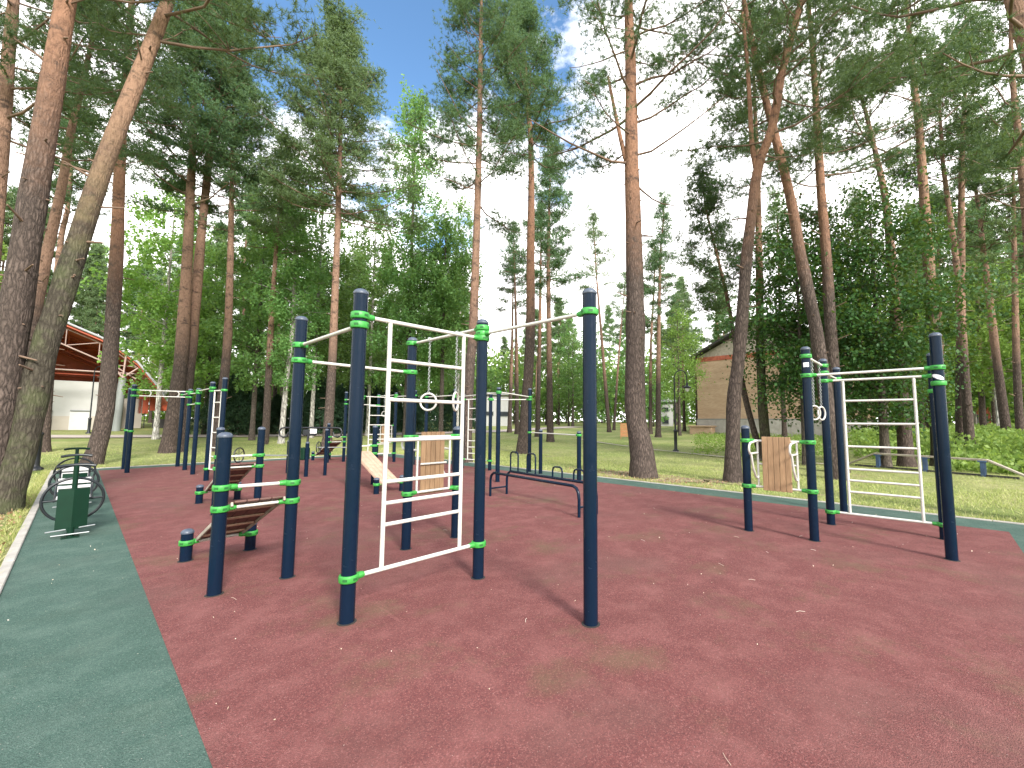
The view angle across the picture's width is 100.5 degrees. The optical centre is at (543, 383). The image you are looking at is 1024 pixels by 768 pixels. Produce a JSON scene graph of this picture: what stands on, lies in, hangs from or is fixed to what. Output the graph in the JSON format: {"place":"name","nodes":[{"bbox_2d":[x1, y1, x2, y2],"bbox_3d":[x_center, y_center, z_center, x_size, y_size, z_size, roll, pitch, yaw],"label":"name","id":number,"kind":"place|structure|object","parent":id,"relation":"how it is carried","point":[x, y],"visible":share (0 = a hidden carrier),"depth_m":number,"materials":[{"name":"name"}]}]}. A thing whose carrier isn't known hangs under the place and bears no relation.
{"place":"outdoors","nodes":[
{"label":"outdoors","id":0,"kind":"place"},
{"bbox_2d":[51,426,574,437],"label":"park path","id":1,"kind":"structure","parent":0,"point":[88,436],"depth_m":31.55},
{"bbox_2d":[0,419,1023,565],"bbox_3d":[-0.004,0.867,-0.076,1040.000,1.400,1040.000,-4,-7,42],"label":"ground","id":2,"kind":"structure","parent":0,"point":[667,434],"depth_m":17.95,"materials":[{"name":"green plant"}]},
{"bbox_2d":[0,190,17,288],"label":"pine tree","id":3,"kind":"object","parent":2,"relation":"on","point":[9,214],"visible":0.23,"depth_m":45.43,"materials":[{"name":"green plant"}]},
{"bbox_2d":[0,470,52,593],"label":"kerb","id":4,"kind":"structure","parent":2,"relation":"on","point":[7,564],"depth_m":5.30,"materials":[{"name":"concrete"}]},
{"bbox_2d":[7,95,132,451],"bbox_3d":[-21.985,-5.613,19.291,5.115,17.447,4.547,-4,-7,42],"label":"pine tree","id":5,"kind":"object","parent":2,"relation":"on","point":[74,181],"visible":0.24,"depth_m":19.30,"materials":[{"name":"green plant"}]},
{"bbox_2d":[0,0,174,283],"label":"pine tree","id":6,"kind":"object","parent":2,"relation":"on","point":[9,22],"visible":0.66,"depth_m":10.86,"materials":[{"name":"green plant"}]},
{"bbox_2d":[0,0,176,354],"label":"pine tree","id":7,"kind":"object","parent":2,"relation":"on","point":[51,230],"visible":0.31,"depth_m":13.60,"materials":[{"name":"green plant"}]},
{"bbox_2d":[69,243,108,333],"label":"pine tree","id":8,"kind":"object","parent":2,"relation":"on","point":[98,249],"visible":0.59,"depth_m":49.87,"materials":[{"name":"green plant"}]},
{"bbox_2d":[74,273,106,336],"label":"pine tree","id":9,"kind":"object","parent":2,"relation":"on","point":[97,300],"visible":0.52,"depth_m":47.73,"materials":[{"name":"green plant"}]},
{"bbox_2d":[30,0,209,464],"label":"pine tree","id":10,"kind":"object","parent":2,"relation":"on","point":[98,442],"visible":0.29,"depth_m":15.15,"materials":[{"name":"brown plant"}]},
{"bbox_2d":[51,322,194,430],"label":"stage pavilion","id":11,"kind":"structure","parent":2,"relation":"on","point":[77,357],"depth_m":36.24,"materials":[{"name":"paint"}]},
{"bbox_2d":[68,410,89,429],"bbox_3d":[-38.987,3.068,35.645,0.190,1.750,1.132,-4,-7,43],"label":"roller door","id":12,"kind":"structure","parent":11,"relation":"in","point":[78,419],"depth_m":35.62,"materials":[{"name":"white metal"}]},
{"bbox_2d":[0,0,265,466],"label":"pine tree","id":13,"kind":"object","parent":2,"relation":"on","point":[20,282],"visible":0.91,"depth_m":7.52,"materials":[{"name":"brown plant"}]},
{"bbox_2d":[119,256,159,398],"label":"pine tree","id":14,"kind":"object","parent":2,"relation":"on","point":[146,271],"visible":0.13,"depth_m":49.86,"materials":[{"name":"green plant"}]},
{"bbox_2d":[77,176,250,438],"bbox_3d":[-24.781,-5.228,28.453,7.962,17.846,8.772,-4,-7,42],"label":"birch tree","id":15,"kind":"object","parent":2,"relation":"on","point":[162,308],"visible":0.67,"depth_m":27.24,"materials":[{"name":"green plant"}]},
{"bbox_2d":[64,0,266,453],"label":"pine tree","id":16,"kind":"object","parent":2,"relation":"on","point":[168,444],"visible":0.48,"depth_m":19.83,"materials":[{"name":"green plant"}]},
{"bbox_2d":[0,0,343,514],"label":"pine tree","id":17,"kind":"object","parent":2,"relation":"on","point":[30,413],"visible":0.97,"depth_m":8.22,"materials":[{"name":"green plant"}]},
{"bbox_2d":[67,0,308,451],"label":"pine tree","id":18,"kind":"object","parent":2,"relation":"on","point":[198,269],"visible":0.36,"depth_m":20.47,"materials":[{"name":"green plant"}]},
{"bbox_2d":[136,239,277,434],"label":"birch tree","id":19,"kind":"object","parent":2,"relation":"on","point":[213,353],"visible":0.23,"depth_m":32.72,"materials":[{"name":"green plant"}]},
{"bbox_2d":[190,377,248,434],"bbox_3d":[-24.951,1.613,32.453,4.391,4.916,4.389,-4,-7,42],"label":"spruce bush","id":20,"kind":"object","parent":2,"relation":"on","point":[202,420],"visible":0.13,"depth_m":31.91,"materials":[{"name":"green plant"}]},
{"bbox_2d":[163,58,284,451],"bbox_3d":[-15.892,-6.612,20.750,5.268,19.901,4.368,0,-5,5],"label":"pine tree","id":21,"kind":"object","parent":2,"relation":"on","point":[234,155],"visible":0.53,"depth_m":20.99,"materials":[{"name":"green plant"}]},
{"bbox_2d":[200,371,278,434],"bbox_3d":[-23.510,1.329,32.472,5.166,5.502,4.841,-2,-6,28],"label":"spruce bush","id":22,"kind":"object","parent":2,"relation":"on","point":[239,397],"visible":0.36,"depth_m":31.64,"materials":[{"name":"green plant"}]},
{"bbox_2d":[212,181,273,432],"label":"pine tree","id":23,"kind":"object","parent":2,"relation":"on","point":[243,218],"visible":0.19,"depth_m":37.31,"materials":[{"name":"green plant"}]},
{"bbox_2d":[199,185,322,440],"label":"birch tree","id":24,"kind":"object","parent":2,"relation":"on","point":[253,321],"visible":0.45,"depth_m":27.78,"materials":[{"name":"green plant"}]},
{"bbox_2d":[234,137,328,444],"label":"pine tree","id":25,"kind":"object","parent":2,"relation":"on","point":[268,391],"visible":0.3,"depth_m":25.39,"materials":[{"name":"green plant"}]},
{"bbox_2d":[238,157,345,443],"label":"birch tree","id":26,"kind":"object","parent":2,"relation":"on","point":[303,272],"visible":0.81,"depth_m":26.06,"materials":[{"name":"green plant"}]},
{"bbox_2d":[286,376,342,433],"bbox_3d":[-18.375,1.804,35.171,4.591,5.140,4.589,5,-7,-44],"label":"spruce bush","id":27,"kind":"object","parent":2,"relation":"on","point":[320,394],"visible":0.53,"depth_m":34.80,"materials":[{"name":"green plant"}]},
{"bbox_2d":[264,132,368,437],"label":"birch tree","id":28,"kind":"object","parent":2,"relation":"on","point":[324,345],"visible":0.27,"depth_m":32.34,"materials":[{"name":"green plant"}]},
{"bbox_2d":[234,0,429,451],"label":"pine tree","id":29,"kind":"object","parent":2,"relation":"on","point":[345,78],"visible":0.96,"depth_m":21.72,"materials":[{"name":"green plant"}]},
{"bbox_2d":[308,253,399,431],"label":"birch tree","id":30,"kind":"object","parent":2,"relation":"on","point":[347,351],"visible":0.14,"depth_m":39.88,"materials":[{"name":"green plant"}]},
{"bbox_2d":[333,385,383,432],"bbox_3d":[-16.560,1.875,37.236,4.590,5.363,4.631,-1,-5,19],"label":"spruce bush","id":31,"kind":"object","parent":2,"relation":"on","point":[340,423],"visible":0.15,"depth_m":37.01,"materials":[{"name":"green plant"}]},
{"bbox_2d":[321,194,421,435],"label":"birch tree","id":32,"kind":"object","parent":2,"relation":"on","point":[372,288],"visible":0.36,"depth_m":35.32,"materials":[{"name":"green plant"}]},
{"bbox_2d":[363,379,401,432],"bbox_3d":[-15.838,1.903,39.031,4.988,5.587,4.990,0,-5,2],"label":"spruce bush","id":33,"kind":"object","parent":2,"relation":"on","point":[376,392],"visible":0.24,"depth_m":38.45,"materials":[{"name":"green plant"}]},
{"bbox_2d":[356,74,466,437],"bbox_3d":[-9.337,-9.136,31.154,8.423,26.482,7.020,2,-5,-18],"label":"birch tree","id":34,"kind":"object","parent":2,"relation":"on","point":[395,281],"visible":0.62,"depth_m":30.64,"materials":[{"name":"green plant"}]},
{"bbox_2d":[416,389,447,431],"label":"spruce bush","id":35,"kind":"object","parent":2,"relation":"on","point":[434,414],"visible":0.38,"depth_m":41.76,"materials":[{"name":"green plant"}]},
{"bbox_2d":[390,204,488,431],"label":"birch tree","id":36,"kind":"object","parent":2,"relation":"on","point":[453,269],"visible":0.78,"depth_m":29.97,"materials":[{"name":"green plant"}]},
{"bbox_2d":[435,193,488,425],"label":"birch tree","id":37,"kind":"object","parent":2,"relation":"on","point":[465,211],"visible":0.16,"depth_m":39.99,"materials":[{"name":"green plant"}]},
{"bbox_2d":[377,0,553,462],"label":"pine tree","id":38,"kind":"object","parent":2,"relation":"on","point":[506,129],"visible":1,"depth_m":16.79,"materials":[{"name":"green plant"}]},
{"bbox_2d":[486,392,514,425],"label":"house","id":39,"kind":"structure","parent":2,"relation":"on","point":[504,413],"depth_m":61.51,"materials":[{"name":"white paint"}]},
{"bbox_2d":[489,257,525,432],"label":"pine tree","id":40,"kind":"object","parent":2,"relation":"on","point":[521,304],"visible":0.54,"depth_m":43.19,"materials":[{"name":"green plant"}]},
{"bbox_2d":[0,454,1023,767],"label":"rubber border","id":41,"kind":"object","parent":2,"relation":"on","point":[88,676],"depth_m":2.81,"materials":[{"name":"green rubber"}]},
{"bbox_2d":[39,463,104,539],"bbox_3d":[-6.665,1.578,6.023,1.394,0.976,0.604,-4,-7,42],"label":"pedal trainer","id":42,"kind":"object","parent":41,"relation":"on","point":[72,507],"visible":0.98,"depth_m":5.64,"materials":[{"name":"green metal"}]},
{"bbox_2d":[48,454,99,507],"bbox_3d":[-8.369,1.705,7.578,1.394,0.976,0.604,-4,-7,42],"label":"pedal trainer","id":43,"kind":"object","parent":41,"relation":"on","point":[69,475],"visible":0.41,"depth_m":7.24,"materials":[{"name":"metal"}]},
{"bbox_2d":[0,451,1023,572],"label":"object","id":44,"kind":"structure","parent":2,"relation":"on","point":[45,473],"depth_m":8.02,"materials":[{"name":"beige concrete"}]},
{"bbox_2d":[493,218,535,433],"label":"pine tree","id":45,"kind":"object","parent":2,"relation":"on","point":[511,240],"visible":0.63,"depth_m":40.47,"materials":[{"name":"green plant"}]},
{"bbox_2d":[475,0,609,453],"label":"pine tree","id":46,"kind":"object","parent":2,"relation":"on","point":[529,13],"visible":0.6,"depth_m":21.44,"materials":[{"name":"green plant"}]},
{"bbox_2d":[493,134,591,441],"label":"pine tree","id":47,"kind":"object","parent":2,"relation":"on","point":[559,262],"visible":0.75,"depth_m":30.47,"materials":[{"name":"green plant"}]},
{"bbox_2d":[522,358,566,424],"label":"birch tree","id":48,"kind":"object","parent":2,"relation":"on","point":[543,398],"visible":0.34,"depth_m":69.03,"materials":[{"name":"green plant"}]},
{"bbox_2d":[522,197,570,436],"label":"pine tree","id":49,"kind":"object","parent":2,"relation":"on","point":[538,388],"visible":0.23,"depth_m":36.28,"materials":[{"name":"green plant"}]},
{"bbox_2d":[544,297,570,424],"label":"pine tree","id":50,"kind":"object","parent":2,"relation":"on","point":[558,311],"visible":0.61,"depth_m":67.02,"materials":[{"name":"green plant"}]},
{"bbox_2d":[98,455,1023,767],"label":"rubber court","id":51,"kind":"object","parent":2,"relation":"on","point":[898,645],"visible":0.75,"depth_m":3.10,"materials":[{"name":"red rubber"}]},
{"bbox_2d":[121,377,227,480],"bbox_3d":[-10.507,1.244,11.905,5.684,2.626,1.517,-4,-7,42],"label":"workout station","id":52,"kind":"object","parent":51,"relation":"on","point":[128,429],"visible":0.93,"depth_m":12.26,"materials":[{"name":"blue paint"}]},
{"bbox_2d":[194,427,265,514],"bbox_3d":[-5.675,1.492,7.670,1.510,1.446,0.729,-4,-7,42],"label":"situp bench","id":53,"kind":"object","parent":51,"relation":"on","point":[239,472],"visible":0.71,"depth_m":7.42,"materials":[{"name":"blue paint"}]},
{"bbox_2d":[279,427,342,476],"bbox_3d":[-6.739,1.902,12.007,1.862,1.374,0.705,-1,-5,14],"label":"arm trainer","id":54,"kind":"object","parent":51,"relation":"on","point":[305,450],"visible":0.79,"depth_m":11.90,"materials":[{"name":"blue paint"}]},
{"bbox_2d":[311,390,416,464],"bbox_3d":[-6.496,1.612,16.035,4.267,2.656,2.744,-4,-7,42],"label":"workout station","id":55,"kind":"object","parent":51,"relation":"on","point":[333,443],"visible":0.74,"depth_m":15.94,"materials":[{"name":"white paint"}]},
{"bbox_2d":[361,425,402,493],"bbox_3d":[-3.840,1.678,9.696,1.510,1.446,0.729,-4,-7,42],"label":"situp bench","id":56,"kind":"object","parent":51,"relation":"on","point":[371,463],"visible":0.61,"depth_m":9.69,"materials":[{"name":"blue paint"}]},
{"bbox_2d":[177,288,599,627],"bbox_3d":[-1.533,0.615,4.348,4.267,2.656,2.744,-4,-7,42],"label":"workout station","id":57,"kind":"object","parent":51,"relation":"on","point":[239,518],"visible":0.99,"depth_m":3.87,"materials":[{"name":"blue paint"}]},
{"bbox_2d":[424,387,581,481],"bbox_3d":[-1.345,1.377,12.703,2.154,2.596,5.893,4,-7,-40],"label":"workout station","id":58,"kind":"object","parent":51,"relation":"on","point":[498,392],"visible":0.76,"depth_m":13.09,"materials":[{"name":"blue paint"}]},
{"bbox_2d":[489,451,597,517],"bbox_3d":[-0.112,1.805,7.995,0.472,0.937,2.597,5,-7,-41],"label":"pushup stand","id":59,"kind":"object","parent":51,"relation":"on","point":[561,478],"visible":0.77,"depth_m":8.00,"materials":[{"name":"blue paint"}]},
{"bbox_2d":[740,332,960,561],"bbox_3d":[4.465,0.823,6.305,2.254,2.646,2.981,-4,-7,42],"label":"workout station","id":60,"kind":"object","parent":51,"relation":"on","point":[777,462],"visible":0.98,"depth_m":5.85,"materials":[{"name":"blue paint"}]},
{"bbox_2d":[546,318,582,425],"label":"birch tree","id":61,"kind":"object","parent":2,"relation":"on","point":[563,336],"visible":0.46,"depth_m":63.30,"materials":[{"name":"green plant"}]},
{"bbox_2d":[125,331,1014,424],"bbox_3d":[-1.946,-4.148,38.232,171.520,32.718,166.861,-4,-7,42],"label":"undergrowth","id":62,"kind":"object","parent":2,"relation":"on","point":[692,412],"visible":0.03,"depth_m":79.29,"materials":[{"name":"green plant"}]},
{"bbox_2d":[542,326,603,425],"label":"deciduous tree","id":63,"kind":"object","parent":2,"relation":"on","point":[564,389],"visible":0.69,"depth_m":61.48,"materials":[{"name":"green plant"}]},
{"bbox_2d":[567,204,616,431],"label":"pine tree","id":64,"kind":"object","parent":2,"relation":"on","point":[592,233],"visible":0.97,"depth_m":45.46,"materials":[{"name":"green plant"}]},
{"bbox_2d":[569,344,624,422],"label":"birch tree","id":65,"kind":"object","parent":2,"relation":"on","point":[599,383],"visible":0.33,"depth_m":64.12,"materials":[{"name":"green plant"}]},
{"bbox_2d":[598,304,617,372],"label":"pine tree","id":66,"kind":"object","parent":2,"relation":"on","point":[608,319],"visible":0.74,"depth_m":91.52,"materials":[{"name":"green plant"}]},
{"bbox_2d":[598,269,625,429],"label":"pine tree","id":67,"kind":"object","parent":2,"relation":"on","point":[621,285],"visible":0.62,"depth_m":49.83,"materials":[{"name":"green plant"}]},
{"bbox_2d":[520,0,751,478],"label":"pine tree","id":68,"kind":"object","parent":2,"relation":"on","point":[642,465],"visible":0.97,"depth_m":12.51,"materials":[{"name":"brown plant"}]},
{"bbox_2d":[643,237,672,433],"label":"pine tree","id":69,"kind":"object","parent":2,"relation":"on","point":[651,277],"visible":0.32,"depth_m":41.02,"materials":[{"name":"green plant"}]},
{"bbox_2d":[645,365,677,426],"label":"birch tree","id":70,"kind":"object","parent":2,"relation":"on","point":[654,399],"visible":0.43,"depth_m":60.79,"materials":[{"name":"green plant"}]},
{"bbox_2d":[625,305,702,424],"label":"tree","id":71,"kind":"object","parent":2,"relation":"on","point":[648,326],"visible":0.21,"depth_m":48.21,"materials":[{"name":"green plant"}]},
{"bbox_2d":[642,190,687,436],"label":"pine tree","id":72,"kind":"object","parent":2,"relation":"on","point":[655,264],"visible":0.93,"depth_m":36.27,"materials":[{"name":"green plant"}]},
{"bbox_2d":[661,291,697,431],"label":"pine tree","id":73,"kind":"object","parent":2,"relation":"on","point":[682,330],"visible":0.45,"depth_m":45.49,"materials":[{"name":"green plant"}]},
{"bbox_2d":[649,303,714,435],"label":"deciduous tree","id":74,"kind":"object","parent":2,"relation":"on","point":[687,341],"visible":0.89,"depth_m":38.08,"materials":[{"name":"green plant"}]},
{"bbox_2d":[662,287,703,430],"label":"pine tree","id":75,"kind":"object","parent":2,"relation":"on","point":[683,401],"visible":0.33,"depth_m":46.76,"materials":[{"name":"green plant"}]},
{"bbox_2d":[397,454,1023,524],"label":"kerb","id":76,"kind":"structure","parent":2,"relation":"on","point":[784,497],"depth_m":8.68,"materials":[{"name":"concrete"}]},
{"bbox_2d":[688,260,737,343],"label":"pine tree","id":77,"kind":"object","parent":2,"relation":"on","point":[709,319],"visible":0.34,"depth_m":41.32,"materials":[{"name":"green plant"}]},
{"bbox_2d":[665,151,792,458],"bbox_3d":[8.247,-3.922,19.234,5.014,14.705,5.169,-4,-7,42],"label":"pine tree","id":78,"kind":"object","parent":2,"relation":"on","point":[711,197],"visible":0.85,"depth_m":19.34,"materials":[{"name":"green plant"}]},
{"bbox_2d":[642,0,846,479],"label":"pine tree","id":79,"kind":"object","parent":2,"relation":"on","point":[817,341],"visible":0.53,"depth_m":12.96,"materials":[{"name":"brown plant"}]},
{"bbox_2d":[688,0,811,460],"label":"pine tree","id":80,"kind":"object","parent":2,"relation":"on","point":[763,419],"visible":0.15,"depth_m":18.24,"materials":[{"name":"green plant"}]},
{"bbox_2d":[690,432,822,456],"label":"weeds","id":81,"kind":"object","parent":2,"relation":"on","point":[752,445],"visible":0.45,"depth_m":26.93,"materials":[{"name":"green plant"}]},
{"bbox_2d":[687,319,876,437],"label":"brick house","id":82,"kind":"structure","parent":2,"relation":"on","point":[712,410],"depth_m":40.11,"materials":[{"name":"brick"}]},
{"bbox_2d":[751,179,815,436],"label":"pine tree","id":83,"kind":"object","parent":2,"relation":"on","point":[770,225],"visible":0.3,"depth_m":34.06,"materials":[{"name":"green plant"}]},
{"bbox_2d":[659,0,930,482],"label":"pine tree","id":84,"kind":"object","parent":2,"relation":"on","point":[732,473],"visible":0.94,"depth_m":11.32,"materials":[{"name":"brown plant"}]},
{"bbox_2d":[704,180,933,465],"bbox_3d":[9.899,-2.286,15.887,6.954,10.727,7.160,-4,-7,42],"label":"maple tree","id":85,"kind":"object","parent":2,"relation":"on","point":[775,319],"visible":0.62,"depth_m":15.58,"materials":[{"name":"green plant"}]},
{"bbox_2d":[726,0,925,472],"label":"pine tree","id":86,"kind":"object","parent":2,"relation":"on","point":[822,218],"visible":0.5,"depth_m":14.15,"materials":[{"name":"green plant"}]},
{"bbox_2d":[756,236,927,461],"bbox_3d":[12.080,-1.446,17.714,6.199,9.395,6.800,-4,-7,42],"label":"maple tree","id":87,"kind":"object","parent":2,"relation":"on","point":[853,415],"visible":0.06,"depth_m":16.72,"materials":[{"name":"green plant"}]},
{"bbox_2d":[834,176,913,434],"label":"pine tree","id":88,"kind":"object","parent":2,"relation":"on","point":[850,201],"visible":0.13,"depth_m":32.80,"materials":[{"name":"green plant"}]},
{"bbox_2d":[771,27,991,466],"bbox_3d":[13.159,-5.598,16.550,6.479,17.517,6.075,-4,-7,42],"label":"pine tree","id":89,"kind":"object","parent":2,"relation":"on","point":[904,440],"visible":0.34,"depth_m":16.35,"materials":[{"name":"green plant"}]},
{"bbox_2d":[748,141,1023,466],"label":"maple tree","id":90,"kind":"object","parent":2,"relation":"on","point":[868,255],"visible":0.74,"depth_m":14.47,"materials":[{"name":"green plant"}]},
{"bbox_2d":[815,0,1023,183],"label":"pine tree","id":91,"kind":"object","parent":2,"relation":"on","point":[1014,9],"visible":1,"depth_m":7.90,"materials":[{"name":"green plant"}]},
{"bbox_2d":[833,0,1021,465],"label":"pine tree","id":92,"kind":"object","parent":2,"relation":"on","point":[922,188],"visible":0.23,"depth_m":16.43,"materials":[{"name":"green plant"}]},
{"bbox_2d":[847,422,1023,474],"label":"tall weeds","id":93,"kind":"object","parent":2,"relation":"on","point":[995,443],"visible":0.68,"depth_m":17.36,"materials":[{"name":"green plant"}]},
{"bbox_2d":[849,453,1023,478],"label":"balance beam","id":94,"kind":"structure","parent":2,"relation":"on","point":[983,469],"depth_m":13.61,"materials":[{"name":"blue wood"}]},
{"bbox_2d":[871,184,1007,402],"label":"pine tree","id":95,"kind":"object","parent":2,"relation":"on","point":[934,190],"visible":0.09,"depth_m":28.00,"materials":[{"name":"green plant"}]},
{"bbox_2d":[888,248,1000,420],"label":"birch tree","id":96,"kind":"object","parent":2,"relation":"on","point":[949,375],"visible":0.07,"depth_m":33.92,"materials":[{"name":"green plant"}]},
{"bbox_2d":[868,30,1023,446],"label":"pine tree","id":97,"kind":"object","parent":2,"relation":"on","point":[967,413],"visible":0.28,"depth_m":19.02,"materials":[{"name":"green plant"}]},
{"bbox_2d":[874,0,1023,452],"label":"pine tree","id":98,"kind":"object","parent":2,"relation":"on","point":[960,162],"visible":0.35,"depth_m":19.59,"materials":[{"name":"green plant"}]},
{"bbox_2d":[913,107,1022,448],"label":"pine tree","id":99,"kind":"object","parent":2,"relation":"on","point":[1002,403],"visible":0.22,"depth_m":23.57,"materials":[{"name":"green plant"}]},
{"bbox_2d":[921,202,1023,425],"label":"pine tree","id":100,"kind":"object","parent":2,"relation":"on","point":[982,411],"visible":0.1,"depth_m":29.20,"materials":[{"name":"green plant"}]},
{"bbox_2d":[939,1,1023,284],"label":"pine tree","id":101,"kind":"object","parent":2,"relation":"on","point":[1015,104],"visible":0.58,"depth_m":16.57,"materials":[{"name":"green plant"}]},
{"bbox_2d":[944,259,1023,425],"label":"birch tree","id":102,"kind":"object","parent":2,"relation":"on","point":[1005,347],"visible":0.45,"depth_m":27.26,"materials":[{"name":"green plant"}]},
{"bbox_2d":[947,95,1023,431],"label":"pine tree","id":103,"kind":"object","parent":2,"relation":"on","point":[1017,394],"visible":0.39,"depth_m":22.20,"materials":[{"name":"green plant"}]},
{"bbox_2d":[0,0,1023,422],"label":"sky","id":104,"kind":"structure","parent":0,"point":[402,45],"materials":[{"name":"white"}]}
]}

